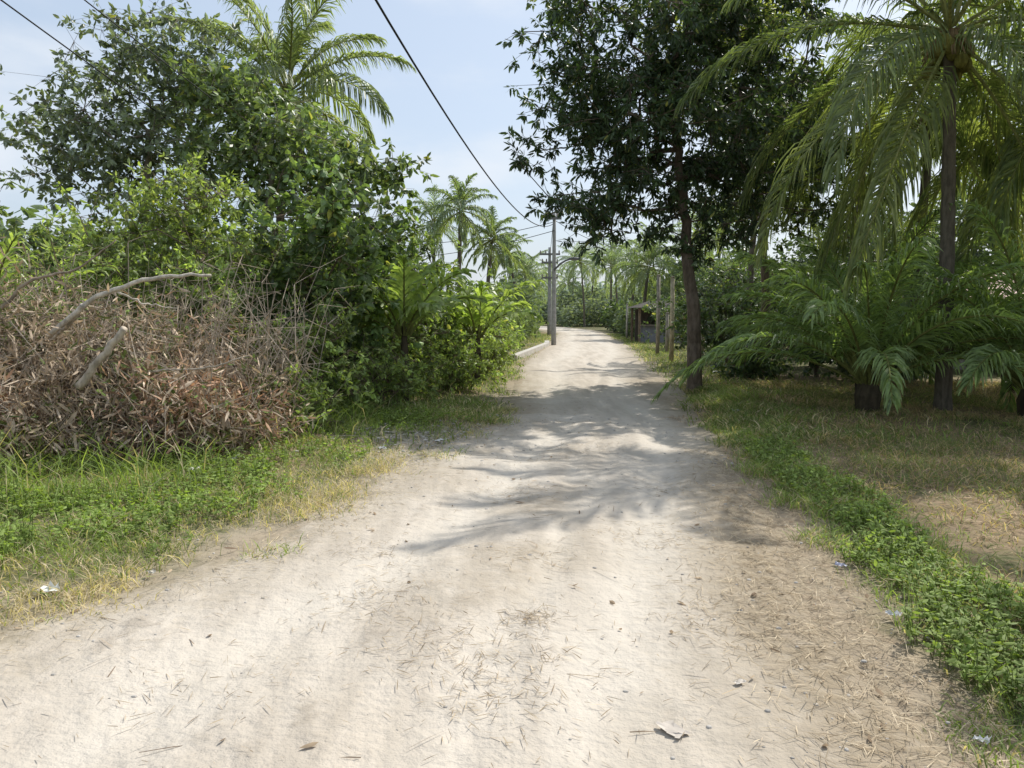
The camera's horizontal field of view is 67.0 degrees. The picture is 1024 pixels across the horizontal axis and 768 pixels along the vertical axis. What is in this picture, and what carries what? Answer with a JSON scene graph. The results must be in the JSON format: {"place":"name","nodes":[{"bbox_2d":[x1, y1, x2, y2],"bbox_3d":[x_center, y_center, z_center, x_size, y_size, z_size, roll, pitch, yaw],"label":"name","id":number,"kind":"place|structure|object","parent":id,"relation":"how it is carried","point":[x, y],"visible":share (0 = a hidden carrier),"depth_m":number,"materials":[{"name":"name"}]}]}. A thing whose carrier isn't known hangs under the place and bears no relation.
{"place":"outdoors","nodes":[
{"label":"outdoors","id":0,"kind":"place"},
{"bbox_2d":[0,364,523,630],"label":"verge grass","id":1,"kind":"structure","parent":0,"point":[140,463],"depth_m":6.57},
{"bbox_2d":[0,326,959,767],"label":"dirt road","id":2,"kind":"structure","parent":0,"point":[592,380],"depth_m":3.84,"materials":[{"name":"soil"}]},
{"bbox_2d":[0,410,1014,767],"bbox_3d":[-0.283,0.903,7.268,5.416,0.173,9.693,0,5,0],"label":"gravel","id":3,"kind":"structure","parent":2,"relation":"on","point":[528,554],"depth_m":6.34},
{"bbox_2d":[13,400,1012,764],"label":"fallen leaves","id":4,"kind":"object","parent":2,"relation":"on","point":[877,690],"visible":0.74,"depth_m":4.32,"materials":[{"name":"brown plant"}]},
{"bbox_2d":[37,410,991,743],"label":"litter scraps","id":5,"kind":"object","parent":2,"relation":"on","point":[673,728],"visible":0.79,"depth_m":3.03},
{"bbox_2d":[0,323,1023,767],"bbox_3d":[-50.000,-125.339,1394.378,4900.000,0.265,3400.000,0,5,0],"label":"ground","id":6,"kind":"structure","parent":0,"point":[238,535],"depth_m":5.39,"materials":[{"name":"soil"}]},
{"bbox_2d":[7,269,49,342],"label":"shrub","id":7,"kind":"object","parent":6,"relation":"on","point":[20,281],"visible":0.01,"depth_m":10.51,"materials":[{"name":"green plant"}]},
{"bbox_2d":[0,172,71,311],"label":"shrub","id":8,"kind":"object","parent":6,"relation":"on","point":[30,242],"visible":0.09,"depth_m":13.49,"materials":[{"name":"green plant"}]},
{"bbox_2d":[0,230,120,321],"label":"young oil palm","id":9,"kind":"object","parent":6,"relation":"on","point":[13,243],"visible":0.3,"depth_m":9.95,"materials":[{"name":"green plant"}]},
{"bbox_2d":[7,205,190,411],"bbox_3d":[-5.726,-0.858,10.830,2.122,3.201,2.209,4,7,39],"label":"shrub","id":10,"kind":"object","parent":6,"relation":"on","point":[96,263],"visible":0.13,"depth_m":10.63,"materials":[{"name":"green plant"}]},
{"bbox_2d":[0,190,208,333],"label":"shrub","id":11,"kind":"object","parent":6,"relation":"on","point":[58,250],"visible":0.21,"depth_m":11.57,"materials":[{"name":"green plant"}]},
{"bbox_2d":[0,0,253,314],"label":"leafy tree","id":12,"kind":"object","parent":6,"relation":"on","point":[134,57],"visible":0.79,"depth_m":15.99,"materials":[{"name":"green plant"}]},
{"bbox_2d":[27,155,290,328],"bbox_3d":[-6.321,-1.893,14.444,4.641,4.565,3.224,0,5,0],"label":"shrub","id":13,"kind":"object","parent":6,"relation":"on","point":[257,194],"visible":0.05,"depth_m":14.01,"materials":[{"name":"green plant"}]},
{"bbox_2d":[0,205,347,342],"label":"thicket","id":14,"kind":"object","parent":6,"relation":"on","point":[29,212],"visible":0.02,"depth_m":22.31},
{"bbox_2d":[0,226,359,470],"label":"brush pile","id":15,"kind":"object","parent":6,"relation":"on","point":[41,374],"visible":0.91,"depth_m":8.71,"materials":[{"name":"brown plant"}]},
{"bbox_2d":[0,240,249,389],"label":"fallen branch","id":16,"kind":"object","parent":15,"relation":"on","point":[64,325],"visible":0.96,"depth_m":8.52,"materials":[{"name":"wood"}]},
{"bbox_2d":[22,151,345,368],"bbox_3d":[-4.971,-1.547,11.857,4.415,4.341,3.367,-2,6,-22],"label":"shrub","id":17,"kind":"object","parent":6,"relation":"on","point":[205,202],"visible":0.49,"depth_m":11.71,"materials":[{"name":"green plant"}]},
{"bbox_2d":[131,242,290,373],"bbox_3d":[-4.271,-0.692,11.005,1.857,2.808,1.818,-5,7,-41],"label":"shrub","id":18,"kind":"object","parent":6,"relation":"on","point":[191,286],"visible":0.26,"depth_m":10.97,"materials":[{"name":"green plant"}]},
{"bbox_2d":[199,285,345,399],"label":"shrub","id":19,"kind":"object","parent":6,"relation":"on","point":[246,329],"visible":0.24,"depth_m":10.52,"materials":[{"name":"green plant"}]},
{"bbox_2d":[142,0,417,234],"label":"coconut palm","id":20,"kind":"object","parent":6,"relation":"on","point":[289,57],"visible":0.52,"depth_m":18.41,"materials":[{"name":"green plant"}]},
{"bbox_2d":[144,43,439,304],"bbox_3d":[-4.475,-3.310,15.864,5.582,7.146,3.363,-2,6,-20],"label":"leafy tree","id":21,"kind":"object","parent":6,"relation":"on","point":[259,143],"visible":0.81,"depth_m":15.34,"materials":[{"name":"green plant"}]},
{"bbox_2d":[239,203,390,362],"bbox_3d":[-4.529,-2.366,18.976,4.887,4.734,3.694,0,5,0],"label":"shrub","id":22,"kind":"object","parent":6,"relation":"on","point":[289,223],"depth_m":19.36,"materials":[{"name":"green plant"}]},
{"bbox_2d":[260,364,370,437],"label":"shrub","id":23,"kind":"object","parent":6,"relation":"on","point":[316,402],"visible":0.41,"depth_m":9.72,"materials":[{"name":"green plant"}]},
{"bbox_2d":[209,172,423,408],"bbox_3d":[-3.212,-1.415,12.518,3.335,3.954,3.050,0,5,0],"label":"shrub","id":24,"kind":"object","parent":6,"relation":"on","point":[329,211],"visible":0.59,"depth_m":11.86,"materials":[{"name":"green plant"}]},
{"bbox_2d":[255,289,381,414],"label":"shrub","id":25,"kind":"object","parent":6,"relation":"on","point":[330,340],"visible":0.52,"depth_m":11.07,"materials":[{"name":"green plant"}]},
{"bbox_2d":[220,149,419,381],"bbox_3d":[-3.644,-2.043,15.059,3.798,4.746,3.672,0,5,0],"label":"shrub","id":26,"kind":"object","parent":6,"relation":"on","point":[298,165],"visible":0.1,"depth_m":14.40,"materials":[{"name":"green plant"}]},
{"bbox_2d":[216,266,548,338],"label":"thicket","id":27,"kind":"object","parent":6,"relation":"on","point":[532,325],"visible":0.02,"depth_m":45.12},
{"bbox_2d":[327,329,438,408],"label":"shrub","id":28,"kind":"object","parent":6,"relation":"on","point":[404,378],"visible":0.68,"depth_m":12.32,"materials":[{"name":"green plant"}]},
{"bbox_2d":[318,254,487,402],"bbox_3d":[-1.884,-0.871,13.372,2.902,2.649,2.933,0,5,0],"label":"young oil palm","id":29,"kind":"object","parent":6,"relation":"on","point":[419,303],"visible":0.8,"depth_m":12.86,"materials":[{"name":"green plant"}]},
{"bbox_2d":[352,312,460,402],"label":"shrub","id":30,"kind":"object","parent":6,"relation":"on","point":[430,353],"visible":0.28,"depth_m":13.88,"materials":[{"name":"green plant"}]},
{"bbox_2d":[331,206,486,383],"bbox_3d":[-2.320,-1.615,15.506,2.991,3.806,3.689,-4,7,-37],"label":"shrub","id":31,"kind":"object","parent":6,"relation":"on","point":[428,241],"visible":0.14,"depth_m":15.29,"materials":[{"name":"green plant"}]},
{"bbox_2d":[395,184,480,263],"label":"coconut palm","id":32,"kind":"object","parent":6,"relation":"on","point":[428,228],"visible":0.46,"depth_m":44.90,"materials":[{"name":"green plant"}]},
{"bbox_2d":[391,328,496,393],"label":"shrub","id":33,"kind":"object","parent":6,"relation":"on","point":[459,369],"visible":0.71,"depth_m":15.12,"materials":[{"name":"green plant"}]},
{"bbox_2d":[387,251,509,382],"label":"shrub","id":34,"kind":"object","parent":6,"relation":"on","point":[453,321],"visible":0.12,"depth_m":17.55,"materials":[{"name":"green plant"}]},
{"bbox_2d":[419,172,497,292],"bbox_3d":[-2.322,-5.576,35.788,3.678,8.021,3.601,4,6,35],"label":"coconut palm","id":35,"kind":"object","parent":6,"relation":"on","point":[463,222],"visible":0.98,"depth_m":35.15,"materials":[{"name":"green plant"}]},
{"bbox_2d":[422,327,508,382],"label":"shrub","id":36,"kind":"object","parent":6,"relation":"on","point":[492,367],"visible":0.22,"depth_m":17.36,"materials":[{"name":"green plant"}]},
{"bbox_2d":[440,265,519,369],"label":"shrub","id":37,"kind":"object","parent":6,"relation":"on","point":[498,326],"visible":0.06,"depth_m":20.68,"materials":[{"name":"green plant"}]},
{"bbox_2d":[445,289,517,358],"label":"shrub","id":38,"kind":"object","parent":6,"relation":"on","point":[515,338],"depth_m":24.95,"materials":[{"name":"green plant"}]},
{"bbox_2d":[427,267,545,383],"bbox_3d":[-0.540,-1.246,16.724,2.597,2.696,3.210,-3,6,-31],"label":"young oil palm","id":39,"kind":"object","parent":6,"relation":"on","point":[475,313],"visible":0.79,"depth_m":16.48,"materials":[{"name":"green plant"}]},
{"bbox_2d":[471,291,515,345],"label":"shrub","id":40,"kind":"object","parent":6,"relation":"on","point":[508,322],"visible":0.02,"depth_m":29.03,"materials":[{"name":"green plant"}]},
{"bbox_2d":[462,205,527,289],"bbox_3d":[-0.922,-5.316,38.218,3.440,7.063,3.436,0,5,0],"label":"coconut palm","id":41,"kind":"object","parent":6,"relation":"on","point":[503,242],"visible":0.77,"depth_m":37.95,"materials":[{"name":"green plant"}]},
{"bbox_2d":[469,325,523,373],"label":"shrub","id":42,"kind":"object","parent":6,"relation":"on","point":[502,360],"visible":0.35,"depth_m":19.48,"materials":[{"name":"green plant"}]},
{"bbox_2d":[487,319,516,359],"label":"shrub","id":43,"kind":"object","parent":6,"relation":"on","point":[503,334],"visible":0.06,"depth_m":22.42,"materials":[{"name":"green plant"}]},
{"bbox_2d":[477,231,533,333],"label":"coconut palm","id":44,"kind":"object","parent":6,"relation":"on","point":[508,262],"visible":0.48,"depth_m":52.97,"materials":[{"name":"green plant"}]},
{"bbox_2d":[0,398,1023,767],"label":"straw litter","id":45,"kind":"object","parent":6,"relation":"on","point":[790,616],"visible":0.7,"depth_m":4.03,"materials":[{"name":"beige plant"}]},
{"bbox_2d":[500,294,528,349],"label":"shrub","id":46,"kind":"object","parent":6,"relation":"on","point":[519,331],"visible":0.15,"depth_m":35.55,"materials":[{"name":"green plant"}]},
{"bbox_2d":[495,249,551,300],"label":"coconut palm","id":47,"kind":"object","parent":6,"relation":"on","point":[531,263],"visible":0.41,"depth_m":63.06,"materials":[{"name":"green plant"}]},
{"bbox_2d":[501,254,557,301],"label":"coconut palm","id":48,"kind":"object","parent":6,"relation":"on","point":[540,286],"visible":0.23,"depth_m":73.13,"materials":[{"name":"green plant"}]},
{"bbox_2d":[512,341,548,360],"bbox_3d":[1.058,-1.528,33.724,0.457,0.230,14.615,1,5,7],"label":"concrete drain edge","id":49,"kind":"object","parent":6,"relation":"on","point":[531,350],"visible":0.79,"depth_m":30.85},
{"bbox_2d":[530,273,547,303],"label":"coconut palm","id":50,"kind":"object","parent":6,"relation":"on","point":[544,290],"visible":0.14,"depth_m":108.66,"materials":[{"name":"green plant"}]},
{"bbox_2d":[438,281,660,322],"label":"distant treeline","id":51,"kind":"object","parent":6,"relation":"on","point":[600,286],"visible":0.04,"depth_m":129.40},
{"bbox_2d":[539,247,559,335],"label":"utility pole","id":52,"kind":"object","parent":6,"relation":"on","point":[549,278],"visible":0.75,"depth_m":56.44,"materials":[{"name":"concrete"}]},
{"bbox_2d":[539,257,567,290],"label":"coconut palm","id":53,"kind":"object","parent":6,"relation":"on","point":[551,274],"visible":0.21,"depth_m":116.46,"materials":[{"name":"green plant"}]},
{"bbox_2d":[547,213,580,344],"bbox_3d":[2.580,-5.118,38.588,1.691,6.800,0.371,1,5,6],"label":"utility pole","id":54,"kind":"object","parent":6,"relation":"on","point":[553,321],"visible":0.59,"depth_m":38.59,"materials":[{"name":"concrete"}]},
{"bbox_2d":[375,0,552,226],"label":"power cable","id":55,"kind":"object","parent":54,"relation":"attached to","point":[400,41],"visible":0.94,"depth_m":11.64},
{"bbox_2d":[415,230,553,257],"bbox_3d":[-2.699,-7.473,41.945,11.943,0.946,0.032,4,6,36],"label":"power cable","id":56,"kind":"object","parent":54,"relation":"attached to","point":[511,241],"visible":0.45,"depth_m":39.76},
{"bbox_2d":[419,222,551,244],"bbox_3d":[-2.749,-7.864,40.905,10.785,0.780,0.032,3,6,28],"label":"power cable","id":57,"kind":"object","parent":54,"relation":"attached to","point":[497,234],"visible":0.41,"depth_m":39.45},
{"bbox_2d":[556,242,588,296],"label":"coconut palm","id":58,"kind":"object","parent":6,"relation":"on","point":[564,252],"visible":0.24,"depth_m":110.46,"materials":[{"name":"green plant"}]},
{"bbox_2d":[556,265,589,325],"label":"coconut palm","id":59,"kind":"object","parent":6,"relation":"on","point":[570,287],"visible":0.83,"depth_m":100.01,"materials":[{"name":"green plant"}]},
{"bbox_2d":[560,244,599,326],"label":"coconut palm","id":60,"kind":"object","parent":6,"relation":"on","point":[581,264],"visible":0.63,"depth_m":91.03,"materials":[{"name":"green plant"}]},
{"bbox_2d":[574,245,612,323],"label":"coconut palm","id":61,"kind":"object","parent":6,"relation":"on","point":[594,267],"visible":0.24,"depth_m":102.71,"materials":[{"name":"green plant"}]},
{"bbox_2d":[551,287,656,326],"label":"thicket","id":62,"kind":"object","parent":6,"relation":"on","point":[569,310],"visible":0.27,"depth_m":95.75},
{"bbox_2d":[581,243,631,329],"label":"coconut palm","id":63,"kind":"object","parent":6,"relation":"on","point":[610,252],"visible":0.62,"depth_m":77.23,"materials":[{"name":"green plant"}]},
{"bbox_2d":[597,298,628,330],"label":"shrub","id":64,"kind":"object","parent":6,"relation":"on","point":[606,311],"visible":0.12,"depth_m":73.15,"materials":[{"name":"green plant"}]},
{"bbox_2d":[591,233,638,301],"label":"coconut palm","id":65,"kind":"object","parent":6,"relation":"on","point":[614,275],"visible":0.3,"depth_m":87.10,"materials":[{"name":"green plant"}]},
{"bbox_2d":[626,303,627,337],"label":"wooden post","id":66,"kind":"object","parent":6,"relation":"on","point":[627,320],"visible":0.82,"depth_m":49.78,"materials":[{"name":"grey wood"}]},
{"bbox_2d":[608,241,663,300],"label":"coconut palm","id":67,"kind":"object","parent":6,"relation":"on","point":[629,271],"visible":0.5,"depth_m":59.36,"materials":[{"name":"green plant"}]},
{"bbox_2d":[610,232,682,305],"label":"coconut palm","id":68,"kind":"object","parent":6,"relation":"on","point":[651,258],"visible":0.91,"depth_m":47.20,"materials":[{"name":"green plant"}]},
{"bbox_2d":[622,221,681,296],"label":"coconut palm","id":69,"kind":"object","parent":6,"relation":"on","point":[639,226],"visible":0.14,"depth_m":71.04,"materials":[{"name":"green plant"}]},
{"bbox_2d":[628,301,686,342],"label":"roadside stall","id":70,"kind":"object","parent":6,"relation":"on","point":[641,316],"visible":0.35,"depth_m":42.06,"materials":[{"name":"grey wood"}]},
{"bbox_2d":[655,274,660,355],"bbox_3d":[5.453,-2.504,28.892,0.148,3.150,0.150,0,5,0],"label":"wooden post","id":71,"kind":"object","parent":6,"relation":"on","point":[658,321],"visible":0.84,"depth_m":28.86,"materials":[{"name":"brown wood"}]},
{"bbox_2d":[301,333,1023,450],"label":"roadside grass","id":72,"kind":"structure","parent":6,"relation":"on","point":[543,339],"depth_m":12.26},
{"bbox_2d":[665,312,668,352],"bbox_3d":[6.203,-1.988,30.947,0.148,1.751,0.150,0,5,0],"label":"wooden post","id":73,"kind":"object","parent":6,"relation":"on","point":[667,334],"visible":0.85,"depth_m":30.89,"materials":[{"name":"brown wood"}]},
{"bbox_2d":[669,276,674,361],"bbox_3d":[5.153,-2.017,24.920,0.148,2.900,0.150,0,5,0],"label":"wooden post","id":74,"kind":"object","parent":6,"relation":"on","point":[671,339],"visible":0.85,"depth_m":24.86,"materials":[{"name":"brown wood"}]},
{"bbox_2d":[496,0,867,390],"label":"mango tree","id":75,"kind":"object","parent":6,"relation":"on","point":[672,75],"visible":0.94,"depth_m":14.86,"materials":[{"name":"green plant"}]},
{"bbox_2d":[638,281,731,349],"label":"shrub","id":76,"kind":"object","parent":6,"relation":"on","point":[664,310],"visible":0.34,"depth_m":34.45,"materials":[{"name":"green plant"}]},
{"bbox_2d":[653,202,741,282],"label":"coconut palm","id":77,"kind":"object","parent":6,"relation":"on","point":[714,238],"visible":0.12,"depth_m":49.04,"materials":[{"name":"green plant"}]},
{"bbox_2d":[656,270,778,363],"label":"shrub","id":78,"kind":"object","parent":6,"relation":"on","point":[707,314],"visible":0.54,"depth_m":22.57,"materials":[{"name":"green plant"}]},
{"bbox_2d":[678,200,757,260],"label":"coconut palm","id":79,"kind":"object","parent":6,"relation":"on","point":[715,234],"visible":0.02,"depth_m":59.20,"materials":[{"name":"green plant"}]},
{"bbox_2d":[675,244,792,355],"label":"shrub","id":80,"kind":"object","parent":6,"relation":"on","point":[736,270],"visible":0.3,"depth_m":28.62,"materials":[{"name":"green plant"}]},
{"bbox_2d":[702,323,810,381],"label":"shrub","id":81,"kind":"object","parent":6,"relation":"on","point":[750,369],"visible":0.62,"depth_m":17.69,"materials":[{"name":"green plant"}]},
{"bbox_2d":[669,78,850,331],"bbox_3d":[8.361,-5.395,26.144,6.744,9.408,6.406,-3,6,-31],"label":"coconut palm","id":82,"kind":"object","parent":6,"relation":"on","point":[751,251],"visible":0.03,"depth_m":26.12,"materials":[{"name":"green plant"}]},
{"bbox_2d":[658,0,870,372],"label":"broadleaf tree","id":83,"kind":"object","parent":6,"relation":"on","point":[811,219],"visible":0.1,"depth_m":18.17,"materials":[{"name":"green plant"}]},
{"bbox_2d":[605,228,992,339],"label":"thicket","id":84,"kind":"object","parent":6,"relation":"on","point":[617,317],"visible":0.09,"depth_m":51.94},
{"bbox_2d":[751,291,857,379],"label":"shrub","id":85,"kind":"object","parent":6,"relation":"on","point":[782,309],"visible":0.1,"depth_m":18.21,"materials":[{"name":"green plant"}]},
{"bbox_2d":[752,241,891,369],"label":"shrub","id":86,"kind":"object","parent":6,"relation":"on","point":[785,283],"visible":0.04,"depth_m":20.73,"materials":[{"name":"green plant"}]},
{"bbox_2d":[651,235,1023,415],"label":"young oil palm","id":87,"kind":"object","parent":6,"relation":"on","point":[821,305],"visible":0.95,"depth_m":11.15,"materials":[{"name":"green plant"}]},
{"bbox_2d":[673,0,1023,411],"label":"coconut palm","id":88,"kind":"object","parent":6,"relation":"on","point":[950,50],"visible":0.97,"depth_m":11.63,"materials":[{"name":"green plant"}]},
{"bbox_2d":[678,201,1022,390],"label":"young oil palm","id":89,"kind":"object","parent":6,"relation":"on","point":[804,270],"visible":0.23,"depth_m":13.62,"materials":[{"name":"green plant"}]},
{"bbox_2d":[771,204,933,315],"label":"shrub","id":90,"kind":"object","parent":6,"relation":"on","point":[816,233],"visible":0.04,"depth_m":27.28,"materials":[{"name":"green plant"}]},
{"bbox_2d":[753,28,971,360],"bbox_3d":[10.611,-5.506,23.626,7.128,10.088,7.529,0,5,0],"label":"coconut palm","id":91,"kind":"object","parent":6,"relation":"on","point":[933,174],"visible":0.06,"depth_m":23.18,"materials":[{"name":"green plant"}]},
{"bbox_2d":[709,156,1023,352],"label":"thicket","id":92,"kind":"object","parent":6,"relation":"on","point":[959,211],"visible":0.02,"depth_m":31.91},
{"bbox_2d":[735,0,1023,381],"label":"coconut palm","id":93,"kind":"object","parent":6,"relation":"on","point":[926,179],"visible":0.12,"depth_m":16.40,"materials":[{"name":"green plant"}]},
{"bbox_2d":[816,306,965,384],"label":"shrub","id":94,"kind":"object","parent":6,"relation":"on","point":[829,361],"visible":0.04,"depth_m":16.93,"materials":[{"name":"green plant"}]},
{"bbox_2d":[842,269,967,376],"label":"shrub","id":95,"kind":"object","parent":6,"relation":"on","point":[906,302],"visible":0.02,"depth_m":19.92,"materials":[{"name":"green plant"}]},
{"bbox_2d":[818,198,1023,415],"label":"young oil palm","id":96,"kind":"object","parent":6,"relation":"on","point":[1009,353],"visible":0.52,"depth_m":10.88,"materials":[{"name":"green plant"}]},
{"bbox_2d":[826,245,1023,412],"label":"young oil palm","id":97,"kind":"object","parent":6,"relation":"on","point":[1006,384],"visible":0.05,"depth_m":13.96,"materials":[{"name":"green plant"}]},
{"bbox_2d":[849,0,1023,300],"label":"coconut palm","id":98,"kind":"object","parent":6,"relation":"on","point":[999,170],"visible":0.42,"depth_m":12.34,"materials":[{"name":"green plant"}]},
{"bbox_2d":[873,6,1023,275],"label":"coconut palm","id":99,"kind":"object","parent":6,"relation":"on","point":[1019,214],"visible":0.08,"depth_m":19.02,"materials":[{"name":"green plant"}]},
{"bbox_2d":[928,301,1001,370],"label":"walls","id":100,"kind":"structure","parent":6,"relation":"on","point":[961,361],"depth_m":22.03,"materials":[{"name":"concrete"}]},
{"bbox_2d":[895,270,1023,302],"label":"roof","id":101,"kind":"structure","parent":100,"relation":"on","point":[997,287],"depth_m":21.75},
{"bbox_2d":[911,205,1023,279],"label":"shrub","id":102,"kind":"object","parent":6,"relation":"on","point":[936,236],"visible":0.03,"depth_m":27.55,"materials":[{"name":"green plant"}]},
{"bbox_2d":[955,296,1016,371],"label":"shrub","id":103,"kind":"object","parent":6,"relation":"on","point":[980,362],"depth_m":20.71,"materials":[{"name":"green plant"}]},
{"bbox_2d":[0,0,1023,292],"label":"sky","id":104,"kind":"structure","parent":0,"point":[452,43],"materials":[{"name":"blue"}]},
{"bbox_2d":[668,376,1023,767],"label":"verge grass","id":105,"kind":"structure","parent":0,"point":[794,472],"depth_m":5.93,"materials":[{"name":"plant"}]},
{"bbox_3d":[-7.200,-4.200,30.706,2.800,6.400,0.340,0,5,0],"label":"utility pole","id":106,"kind":"object","parent":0,"visible":0},
{"bbox_2d":[0,0,165,118],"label":"power cable","id":107,"kind":"object","parent":106,"relation":"attached to","point":[4,2],"visible":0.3,"depth_m":11.98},
{"bbox_2d":[84,0,225,108],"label":"power cable","id":108,"kind":"object","parent":106,"relation":"attached to","point":[149,50],"visible":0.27,"depth_m":11.89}
]}

